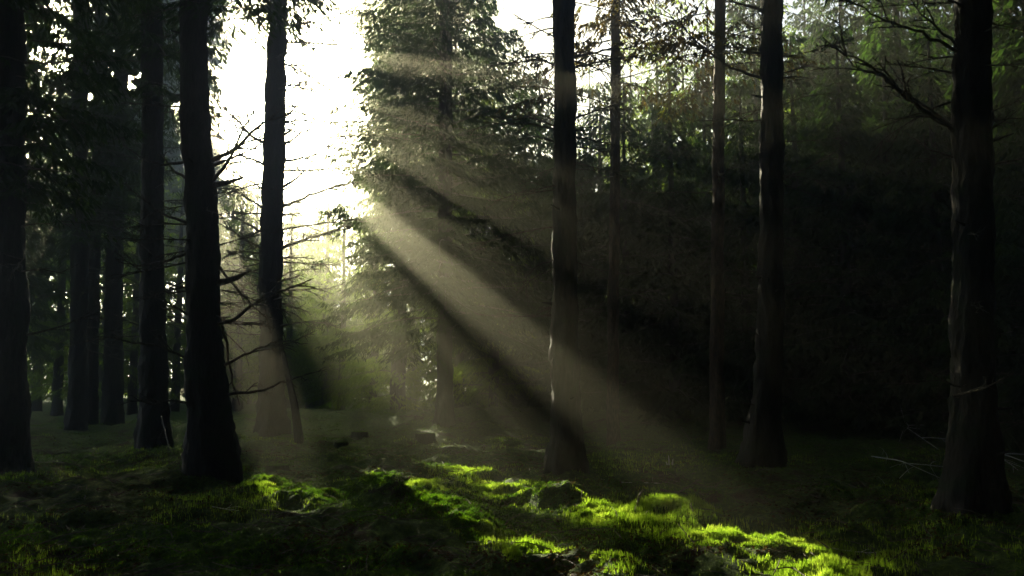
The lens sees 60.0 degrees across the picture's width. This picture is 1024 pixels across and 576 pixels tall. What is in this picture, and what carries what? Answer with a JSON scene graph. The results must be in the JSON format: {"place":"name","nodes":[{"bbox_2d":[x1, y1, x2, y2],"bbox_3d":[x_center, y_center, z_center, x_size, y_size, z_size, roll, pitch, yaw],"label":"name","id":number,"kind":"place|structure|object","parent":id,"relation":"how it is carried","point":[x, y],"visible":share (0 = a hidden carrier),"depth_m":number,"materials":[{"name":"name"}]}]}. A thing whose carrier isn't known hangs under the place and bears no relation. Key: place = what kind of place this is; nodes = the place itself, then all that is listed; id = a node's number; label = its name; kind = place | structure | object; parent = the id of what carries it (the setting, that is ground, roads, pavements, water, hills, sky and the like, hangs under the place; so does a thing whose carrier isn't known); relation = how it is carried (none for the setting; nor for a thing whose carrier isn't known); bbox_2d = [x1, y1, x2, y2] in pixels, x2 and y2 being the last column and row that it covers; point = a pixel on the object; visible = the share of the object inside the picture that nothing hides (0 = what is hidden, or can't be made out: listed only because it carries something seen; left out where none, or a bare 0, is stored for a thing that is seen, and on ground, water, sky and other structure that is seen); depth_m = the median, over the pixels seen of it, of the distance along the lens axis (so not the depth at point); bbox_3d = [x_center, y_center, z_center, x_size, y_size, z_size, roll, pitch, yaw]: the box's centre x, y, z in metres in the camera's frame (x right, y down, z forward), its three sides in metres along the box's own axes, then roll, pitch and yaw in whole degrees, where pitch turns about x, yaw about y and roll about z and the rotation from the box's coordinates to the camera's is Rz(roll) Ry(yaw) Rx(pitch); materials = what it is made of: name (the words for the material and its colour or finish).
{"place":"outdoors","nodes":[
{"label":"outdoors","id":0,"kind":"place"},
{"bbox_2d":[0,383,1023,575],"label":"forest ground","id":1,"kind":"structure","parent":0,"point":[389,530],"depth_m":11.14,"materials":[{"name":"green plant"}]},
{"bbox_2d":[23,0,40,28],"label":"spruce tree","id":2,"kind":"object","parent":1,"relation":"on","point":[26,14],"visible":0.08,"depth_m":18.71,"materials":[{"name":"green plant"}]},
{"bbox_2d":[26,23,53,78],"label":"spruce tree","id":3,"kind":"object","parent":1,"relation":"on","point":[29,60],"visible":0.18,"depth_m":24.82,"materials":[{"name":"green plant"}]},
{"bbox_2d":[24,3,70,352],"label":"spruce tree","id":4,"kind":"object","parent":1,"relation":"on","point":[31,248],"visible":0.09,"depth_m":26.40,"materials":[{"name":"green plant"}]},
{"bbox_2d":[25,0,70,363],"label":"spruce tree","id":5,"kind":"object","parent":1,"relation":"on","point":[40,263],"visible":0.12,"depth_m":30.64,"materials":[{"name":"green plant"}]},
{"bbox_2d":[27,135,69,410],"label":"spruce tree","id":6,"kind":"object","parent":1,"relation":"on","point":[36,404],"visible":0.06,"depth_m":37.65,"materials":[{"name":"green plant"}]},
{"bbox_2d":[27,153,104,415],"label":"spruce tree","id":7,"kind":"object","parent":1,"relation":"on","point":[57,377],"visible":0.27,"depth_m":32.68,"materials":[{"name":"green plant"}]},
{"bbox_2d":[0,0,163,473],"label":"spruce tree","id":8,"kind":"object","parent":1,"relation":"on","point":[21,192],"visible":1,"depth_m":14.09,"materials":[{"name":"green plant"}]},
{"bbox_2d":[44,191,140,407],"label":"spruce tree","id":9,"kind":"object","parent":1,"relation":"on","point":[101,372],"visible":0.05,"depth_m":41.80,"materials":[{"name":"green plant"}]},
{"bbox_2d":[26,0,179,430],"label":"spruce tree","id":10,"kind":"object","parent":1,"relation":"on","point":[76,416],"visible":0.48,"depth_m":25.05,"materials":[{"name":"green plant"}]},
{"bbox_2d":[27,2,185,424],"bbox_3d":[-12.770,-6.809,27.727,5.035,22.166,4.630,0,-6,0],"label":"spruce tree","id":11,"kind":"object","parent":1,"relation":"on","point":[95,262],"visible":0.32,"depth_m":26.91,"materials":[{"name":"green plant"}]},
{"bbox_2d":[46,0,183,425],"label":"spruce tree","id":12,"kind":"object","parent":1,"relation":"on","point":[112,412],"visible":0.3,"depth_m":26.84,"materials":[{"name":"green plant"}]},
{"bbox_2d":[58,0,185,265],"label":"spruce tree","id":13,"kind":"object","parent":1,"relation":"on","point":[166,192],"visible":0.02,"depth_m":63.62,"materials":[{"name":"green plant"}]},
{"bbox_2d":[98,179,185,414],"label":"spruce tree","id":14,"kind":"object","parent":1,"relation":"on","point":[131,373],"visible":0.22,"depth_m":35.74,"materials":[{"name":"green plant"}]},
{"bbox_2d":[98,161,186,395],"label":"spruce tree","id":15,"kind":"object","parent":1,"relation":"on","point":[166,274],"visible":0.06,"depth_m":46.27,"materials":[{"name":"green plant"}]},
{"bbox_2d":[57,0,232,448],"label":"spruce tree","id":16,"kind":"object","parent":1,"relation":"on","point":[153,372],"visible":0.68,"depth_m":18.48,"materials":[{"name":"brown plant"}]},
{"bbox_2d":[124,171,223,411],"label":"spruce tree","id":17,"kind":"object","parent":1,"relation":"on","point":[177,379],"visible":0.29,"depth_m":37.87,"materials":[{"name":"green plant"}]},
{"bbox_2d":[124,0,225,276],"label":"spruce tree","id":18,"kind":"object","parent":1,"relation":"on","point":[173,188],"visible":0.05,"depth_m":65.62,"materials":[{"name":"green plant"}]},
{"bbox_2d":[163,6,231,395],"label":"spruce tree","id":19,"kind":"object","parent":1,"relation":"on","point":[214,149],"visible":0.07,"depth_m":66.44,"materials":[{"name":"green plant"}]},
{"bbox_2d":[169,12,227,278],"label":"spruce tree","id":20,"kind":"object","parent":1,"relation":"on","point":[215,110],"visible":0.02,"depth_m":75.38,"materials":[{"name":"green plant"}]},
{"bbox_2d":[93,0,330,483],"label":"spruce tree","id":21,"kind":"object","parent":1,"relation":"on","point":[211,445],"visible":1,"depth_m":12.94,"materials":[{"name":"brown plant"}]},
{"bbox_2d":[183,0,249,285],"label":"spruce tree","id":22,"kind":"object","parent":1,"relation":"on","point":[233,42],"visible":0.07,"depth_m":81.62,"materials":[{"name":"green plant"}]},
{"bbox_2d":[183,161,259,403],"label":"spruce tree","id":23,"kind":"object","parent":1,"relation":"on","point":[232,235],"visible":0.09,"depth_m":42.32,"materials":[{"name":"green plant"}]},
{"bbox_2d":[220,174,259,410],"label":"spruce tree","id":24,"kind":"object","parent":1,"relation":"on","point":[238,364],"visible":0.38,"depth_m":36.84,"materials":[{"name":"green plant"}]},
{"bbox_2d":[221,210,259,408],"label":"spruce tree","id":25,"kind":"object","parent":1,"relation":"on","point":[245,231],"visible":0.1,"depth_m":39.95,"materials":[{"name":"green plant"}]},
{"bbox_2d":[220,186,260,395],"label":"spruce tree","id":26,"kind":"object","parent":1,"relation":"on","point":[245,191],"visible":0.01,"depth_m":54.47,"materials":[{"name":"green plant"}]},
{"bbox_2d":[225,171,298,403],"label":"spruce tree","id":27,"kind":"object","parent":1,"relation":"on","point":[257,216],"visible":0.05,"depth_m":47.43,"materials":[{"name":"green plant"}]},
{"bbox_2d":[228,234,306,402],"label":"spruce tree","id":28,"kind":"object","parent":1,"relation":"on","point":[288,353],"visible":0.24,"depth_m":37.79,"materials":[{"name":"green plant"}]},
{"bbox_2d":[265,464,289,471],"bbox_3d":[-3.813,2.951,14.408,0.440,0.178,0.450,3,-6,-31],"label":"tree stump","id":29,"kind":"object","parent":1,"relation":"on","point":[273,467],"visible":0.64,"depth_m":14.30,"materials":[{"name":"brown wood"}]},
{"bbox_2d":[245,203,330,407],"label":"spruce tree","id":30,"kind":"object","parent":1,"relation":"on","point":[290,333],"visible":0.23,"depth_m":41.06,"materials":[{"name":"green plant"}]},
{"bbox_2d":[210,0,371,437],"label":"spruce tree","id":31,"kind":"object","parent":1,"relation":"on","point":[272,419],"visible":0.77,"depth_m":22.16,"materials":[{"name":"brown plant"}]},
{"bbox_2d":[281,351,304,443],"bbox_3d":[-5.151,2.538,20.644,1.079,2.173,0.263,-5,-8,44],"label":"dead stem","id":32,"kind":"object","parent":1,"relation":"on","point":[297,428],"visible":0.86,"depth_m":20.36,"materials":[{"name":"brown wood"}]},
{"bbox_2d":[282,192,308,336],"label":"spruce tree","id":33,"kind":"object","parent":1,"relation":"on","point":[295,220],"visible":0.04,"depth_m":60.56,"materials":[{"name":"green plant"}]},
{"bbox_2d":[282,214,319,400],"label":"spruce tree","id":34,"kind":"object","parent":1,"relation":"on","point":[301,250],"visible":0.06,"depth_m":52.37,"materials":[{"name":"green plant"}]},
{"bbox_2d":[283,244,334,407],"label":"spruce tree","id":35,"kind":"object","parent":1,"relation":"on","point":[307,405],"visible":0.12,"depth_m":43.88,"materials":[{"name":"green plant"}]},
{"bbox_2d":[284,199,333,396],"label":"spruce tree","id":36,"kind":"object","parent":1,"relation":"on","point":[316,202],"visible":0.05,"depth_m":56.38,"materials":[{"name":"green plant"}]},
{"bbox_2d":[285,202,348,406],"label":"spruce tree","id":37,"kind":"object","parent":1,"relation":"on","point":[315,282],"visible":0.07,"depth_m":45.16,"materials":[{"name":"green plant"}]},
{"bbox_2d":[295,228,350,400],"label":"spruce tree","id":38,"kind":"object","parent":1,"relation":"on","point":[335,245],"visible":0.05,"depth_m":52.23,"materials":[{"name":"green plant"}]},
{"bbox_2d":[283,188,369,407],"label":"spruce tree","id":39,"kind":"object","parent":1,"relation":"on","point":[308,357],"visible":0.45,"depth_m":39.78,"materials":[{"name":"green plant"}]},
{"bbox_2d":[298,202,370,410],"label":"spruce tree","id":40,"kind":"object","parent":1,"relation":"on","point":[329,336],"visible":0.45,"depth_m":35.87,"materials":[{"name":"green plant"}]},
{"bbox_2d":[349,431,368,439],"bbox_3d":[-3.702,3.596,21.560,0.570,0.238,0.568,0,-6,0],"label":"tree stump","id":41,"kind":"object","parent":1,"relation":"on","point":[355,435],"visible":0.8,"depth_m":21.41,"materials":[{"name":"brown wood"}]},
{"bbox_2d":[329,230,405,408],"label":"spruce tree","id":42,"kind":"object","parent":1,"relation":"on","point":[382,351],"visible":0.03,"depth_m":41.86,"materials":[{"name":"green plant"}]},
{"bbox_2d":[330,208,407,399],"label":"spruce tree","id":43,"kind":"object","parent":1,"relation":"on","point":[349,240],"visible":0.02,"depth_m":47.80,"materials":[{"name":"green plant"}]},
{"bbox_2d":[319,169,425,410],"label":"spruce tree","id":44,"kind":"object","parent":1,"relation":"on","point":[355,399],"visible":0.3,"depth_m":30.73,"materials":[{"name":"green plant"}]},
{"bbox_2d":[322,0,434,395],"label":"spruce tree","id":45,"kind":"object","parent":1,"relation":"on","point":[352,149],"visible":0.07,"depth_m":52.67,"materials":[{"name":"green plant"}]},
{"bbox_2d":[339,165,436,411],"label":"spruce tree","id":46,"kind":"object","parent":1,"relation":"on","point":[392,379],"visible":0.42,"depth_m":27.70,"materials":[{"name":"green plant"}]},
{"bbox_2d":[366,159,435,409],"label":"spruce tree","id":47,"kind":"object","parent":1,"relation":"on","point":[412,362],"visible":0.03,"depth_m":33.80,"materials":[{"name":"green plant"}]},
{"bbox_2d":[330,0,474,410],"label":"spruce tree","id":48,"kind":"object","parent":1,"relation":"on","point":[400,369],"visible":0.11,"depth_m":27.52,"materials":[{"name":"green plant"}]},
{"bbox_2d":[343,0,490,403],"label":"spruce tree","id":49,"kind":"object","parent":1,"relation":"on","point":[352,108],"visible":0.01,"depth_m":44.42,"materials":[{"name":"green plant"}]},
{"bbox_2d":[414,432,435,444],"bbox_3d":[-2.109,3.612,21.236,0.640,0.298,0.648,0,-6,0],"label":"tree stump","id":50,"kind":"object","parent":1,"relation":"on","point":[425,438],"visible":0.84,"depth_m":21.07,"materials":[{"name":"brown wood"}]},
{"bbox_2d":[298,0,581,427],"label":"spruce tree","id":51,"kind":"object","parent":1,"relation":"on","point":[447,284],"visible":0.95,"depth_m":23.54,"materials":[{"name":"green plant"}]},
{"bbox_2d":[406,0,492,393],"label":"spruce tree","id":52,"kind":"object","parent":1,"relation":"on","point":[428,323],"visible":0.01,"depth_m":33.02,"materials":[{"name":"green plant"}]},
{"bbox_2d":[406,110,521,407],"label":"spruce tree","id":53,"kind":"object","parent":1,"relation":"on","point":[458,358],"visible":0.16,"depth_m":28.57,"materials":[{"name":"green plant"}]},
{"bbox_2d":[415,143,520,410],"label":"spruce tree","id":54,"kind":"object","parent":1,"relation":"on","point":[468,356],"visible":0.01,"depth_m":32.35,"materials":[{"name":"green plant"}]},
{"bbox_2d":[422,90,550,411],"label":"spruce tree","id":55,"kind":"object","parent":1,"relation":"on","point":[490,380],"visible":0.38,"depth_m":26.70,"materials":[{"name":"green plant"}]},
{"bbox_2d":[430,0,544,197],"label":"spruce tree","id":56,"kind":"object","parent":1,"relation":"on","point":[497,69],"visible":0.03,"depth_m":48.00,"materials":[{"name":"green plant"}]},
{"bbox_2d":[0,404,1023,575],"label":"moss","id":57,"kind":"object","parent":1,"relation":"on","point":[371,480],"visible":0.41,"depth_m":10.17,"materials":[{"name":"green plant"}]},
{"bbox_2d":[0,433,1023,575],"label":"grass","id":58,"kind":"structure","parent":1,"relation":"on","point":[681,504],"depth_m":9.25,"materials":[{"name":"green plant"}]},
{"bbox_2d":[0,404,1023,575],"bbox_3d":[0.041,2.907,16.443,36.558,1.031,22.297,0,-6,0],"label":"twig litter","id":59,"kind":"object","parent":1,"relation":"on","point":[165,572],"visible":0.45,"depth_m":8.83,"materials":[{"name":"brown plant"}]},
{"bbox_2d":[453,85,590,407],"bbox_3d":[0.512,-1.248,30.263,4.847,11.802,4.796,5,-8,-45],"label":"spruce tree","id":60,"kind":"object","parent":1,"relation":"on","point":[520,363],"visible":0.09,"depth_m":29.56,"materials":[{"name":"green plant"}]},
{"bbox_2d":[476,72,578,403],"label":"spruce tree","id":61,"kind":"object","parent":1,"relation":"on","point":[545,111],"depth_m":37.74,"materials":[{"name":"green plant"}]},
{"bbox_2d":[499,117,595,404],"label":"spruce tree","id":62,"kind":"object","parent":1,"relation":"on","point":[581,280],"visible":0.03,"depth_m":30.00,"materials":[{"name":"green plant"}]},
{"bbox_2d":[463,0,665,475],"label":"spruce tree","id":63,"kind":"object","parent":1,"relation":"on","point":[565,451],"visible":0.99,"depth_m":13.62,"materials":[{"name":"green plant"}]},
{"bbox_2d":[506,85,643,415],"bbox_3d":[1.841,-1.033,27.190,4.221,10.599,4.742,1,-6,-14],"label":"spruce tree","id":64,"kind":"object","parent":1,"relation":"on","point":[544,397],"visible":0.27,"depth_m":26.72,"materials":[{"name":"green plant"}]},
{"bbox_2d":[575,64,609,297],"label":"spruce tree","id":65,"kind":"object","parent":1,"relation":"on","point":[583,118],"visible":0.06,"depth_m":40.87,"materials":[{"name":"green plant"}]},
{"bbox_2d":[495,0,706,445],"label":"spruce tree","id":66,"kind":"object","parent":1,"relation":"on","point":[613,408],"visible":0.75,"depth_m":21.20,"materials":[{"name":"green plant"}]},
{"bbox_2d":[580,34,645,300],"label":"spruce tree","id":67,"kind":"object","parent":1,"relation":"on","point":[621,106],"visible":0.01,"depth_m":53.12,"materials":[{"name":"green plant"}]},
{"bbox_2d":[576,81,660,361],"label":"spruce tree","id":68,"kind":"object","parent":1,"relation":"on","point":[602,118],"visible":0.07,"depth_m":33.51,"materials":[{"name":"green plant"}]},
{"bbox_2d":[596,20,653,303],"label":"spruce tree","id":69,"kind":"object","parent":1,"relation":"on","point":[630,69],"visible":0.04,"depth_m":46.17,"materials":[{"name":"green plant"}]},
{"bbox_2d":[577,80,691,414],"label":"spruce tree","id":70,"kind":"object","parent":1,"relation":"on","point":[596,388],"visible":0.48,"depth_m":25.59,"materials":[{"name":"green plant"}]},
{"bbox_2d":[619,1,696,301],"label":"spruce tree","id":71,"kind":"object","parent":1,"relation":"on","point":[650,72],"visible":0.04,"depth_m":36.91,"materials":[{"name":"green plant"}]},
{"bbox_2d":[627,91,701,408],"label":"spruce tree","id":72,"kind":"object","parent":1,"relation":"on","point":[647,134],"visible":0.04,"depth_m":34.60,"materials":[{"name":"green plant"}]},
{"bbox_2d":[593,62,754,428],"bbox_3d":[4.599,-1.237,25.237,4.742,10.599,4.221,5,-7,-42],"label":"spruce tree","id":73,"kind":"object","parent":1,"relation":"on","point":[666,333],"visible":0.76,"depth_m":24.68,"materials":[{"name":"green plant"}]},
{"bbox_2d":[643,0,707,366],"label":"spruce tree","id":74,"kind":"object","parent":1,"relation":"on","point":[685,68],"visible":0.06,"depth_m":39.02,"materials":[{"name":"green plant"}]},
{"bbox_2d":[654,57,757,409],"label":"spruce tree","id":75,"kind":"object","parent":1,"relation":"on","point":[706,112],"visible":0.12,"depth_m":29.29,"materials":[{"name":"green plant"}]},
{"bbox_2d":[659,0,752,328],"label":"spruce tree","id":76,"kind":"object","parent":1,"relation":"on","point":[701,28],"visible":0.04,"depth_m":33.79,"materials":[{"name":"green plant"}]},
{"bbox_2d":[602,0,825,449],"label":"spruce tree","id":77,"kind":"object","parent":1,"relation":"on","point":[717,437],"visible":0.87,"depth_m":19.16,"materials":[{"name":"green plant"}]},
{"bbox_2d":[710,1,758,272],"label":"spruce tree","id":78,"kind":"object","parent":1,"relation":"on","point":[737,81],"visible":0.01,"depth_m":42.83,"materials":[{"name":"green plant"}]},
{"bbox_2d":[674,76,827,426],"bbox_3d":[6.297,-0.827,24.161,3.999,10.041,4.492,1,-6,-6],"label":"spruce tree","id":79,"kind":"object","parent":1,"relation":"on","point":[744,358],"visible":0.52,"depth_m":23.77,"materials":[{"name":"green plant"}]},
{"bbox_2d":[707,0,800,287],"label":"spruce tree","id":80,"kind":"object","parent":1,"relation":"on","point":[757,101],"visible":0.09,"depth_m":32.77,"materials":[{"name":"green plant"}]},
{"bbox_2d":[645,0,896,467],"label":"spruce tree","id":81,"kind":"object","parent":1,"relation":"on","point":[762,445],"visible":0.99,"depth_m":14.81,"materials":[{"name":"brown plant"}]},
{"bbox_2d":[744,2,832,286],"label":"spruce tree","id":82,"kind":"object","parent":1,"relation":"on","point":[788,26],"visible":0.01,"depth_m":36.88,"materials":[{"name":"green plant"}]},
{"bbox_2d":[724,27,885,414],"bbox_3d":[8.027,-1.767,25.326,4.847,11.802,4.796,0,-6,-2],"label":"spruce tree","id":83,"kind":"object","parent":1,"relation":"on","point":[792,157],"visible":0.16,"depth_m":24.99,"materials":[{"name":"green plant"}]},
{"bbox_2d":[782,0,835,147],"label":"spruce tree","id":84,"kind":"object","parent":1,"relation":"on","point":[797,20],"visible":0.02,"depth_m":39.19,"materials":[{"name":"green plant"}]},
{"bbox_2d":[796,1,848,117],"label":"spruce tree","id":85,"kind":"object","parent":1,"relation":"on","point":[812,10],"visible":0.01,"depth_m":45.31,"materials":[{"name":"green plant"}]},
{"bbox_2d":[788,0,887,286],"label":"spruce tree","id":86,"kind":"object","parent":1,"relation":"on","point":[848,7],"visible":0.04,"depth_m":33.90,"materials":[{"name":"green plant"}]},
{"bbox_2d":[782,11,904,399],"bbox_3d":[10.719,-2.388,30.309,5.862,14.425,5.924,0,-6,-2],"label":"spruce tree","id":87,"kind":"object","parent":1,"relation":"on","point":[811,55],"visible":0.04,"depth_m":30.77,"materials":[{"name":"green plant"}]},
{"bbox_2d":[782,22,934,430],"bbox_3d":[8.637,-1.481,23.224,4.443,11.157,4.991,-1,-6,13],"label":"spruce tree","id":88,"kind":"object","parent":1,"relation":"on","point":[848,334],"visible":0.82,"depth_m":22.74,"materials":[{"name":"green plant"}]},
{"bbox_2d":[806,0,951,413],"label":"spruce tree","id":89,"kind":"object","parent":1,"relation":"on","point":[890,158],"visible":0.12,"depth_m":24.07,"materials":[{"name":"green plant"}]},
{"bbox_2d":[823,0,954,319],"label":"spruce tree","id":90,"kind":"object","parent":1,"relation":"on","point":[936,12],"visible":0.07,"depth_m":27.62,"materials":[{"name":"green plant"}]},
{"bbox_2d":[833,0,944,364],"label":"spruce tree","id":91,"kind":"object","parent":1,"relation":"on","point":[873,124],"depth_m":30.80,"materials":[{"name":"green plant"}]},
{"bbox_2d":[871,447,942,483],"bbox_3d":[6.753,2.923,14.764,1.356,0.590,4.462,-2,-6,21],"label":"fallen branch","id":92,"kind":"object","parent":1,"relation":"on","point":[905,463],"visible":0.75,"depth_m":13.61,"materials":[{"name":"brown wood"}]},
{"bbox_2d":[808,0,1023,514],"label":"spruce tree","id":93,"kind":"object","parent":1,"relation":"on","point":[973,478],"visible":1,"depth_m":9.84,"materials":[{"name":"brown plant"}]},
{"bbox_2d":[892,0,953,85],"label":"spruce tree","id":94,"kind":"object","parent":1,"relation":"on","point":[921,58],"depth_m":34.69,"materials":[{"name":"green plant"}]},
{"bbox_2d":[839,23,1023,440],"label":"spruce tree","id":95,"kind":"object","parent":1,"relation":"on","point":[913,190],"visible":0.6,"depth_m":21.06,"materials":[{"name":"green plant"}]},
{"bbox_2d":[911,5,1023,424],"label":"spruce tree","id":96,"kind":"object","parent":1,"relation":"on","point":[999,111],"visible":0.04,"depth_m":21.92,"materials":[{"name":"green plant"}]},
{"bbox_2d":[913,4,1023,273],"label":"spruce tree","id":97,"kind":"object","parent":1,"relation":"on","point":[947,19],"visible":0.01,"depth_m":28.81,"materials":[{"name":"green plant"}]},
{"bbox_2d":[925,0,1020,105],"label":"spruce tree","id":98,"kind":"object","parent":1,"relation":"on","point":[949,28],"visible":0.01,"depth_m":31.52,"materials":[{"name":"green plant"}]},
{"bbox_2d":[924,0,1023,453],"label":"spruce tree","id":99,"kind":"object","parent":1,"relation":"on","point":[1009,335],"visible":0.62,"depth_m":18.09,"materials":[{"name":"green plant"}]},
{"bbox_2d":[943,0,1023,103],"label":"spruce tree","id":100,"kind":"object","parent":1,"relation":"on","point":[1015,3],"visible":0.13,"depth_m":19.02,"materials":[{"name":"green plant"}]},
{"bbox_2d":[27,0,1020,382],"label":"sky","id":101,"kind":"structure","parent":0,"point":[244,81],"materials":[{"name":"white"}]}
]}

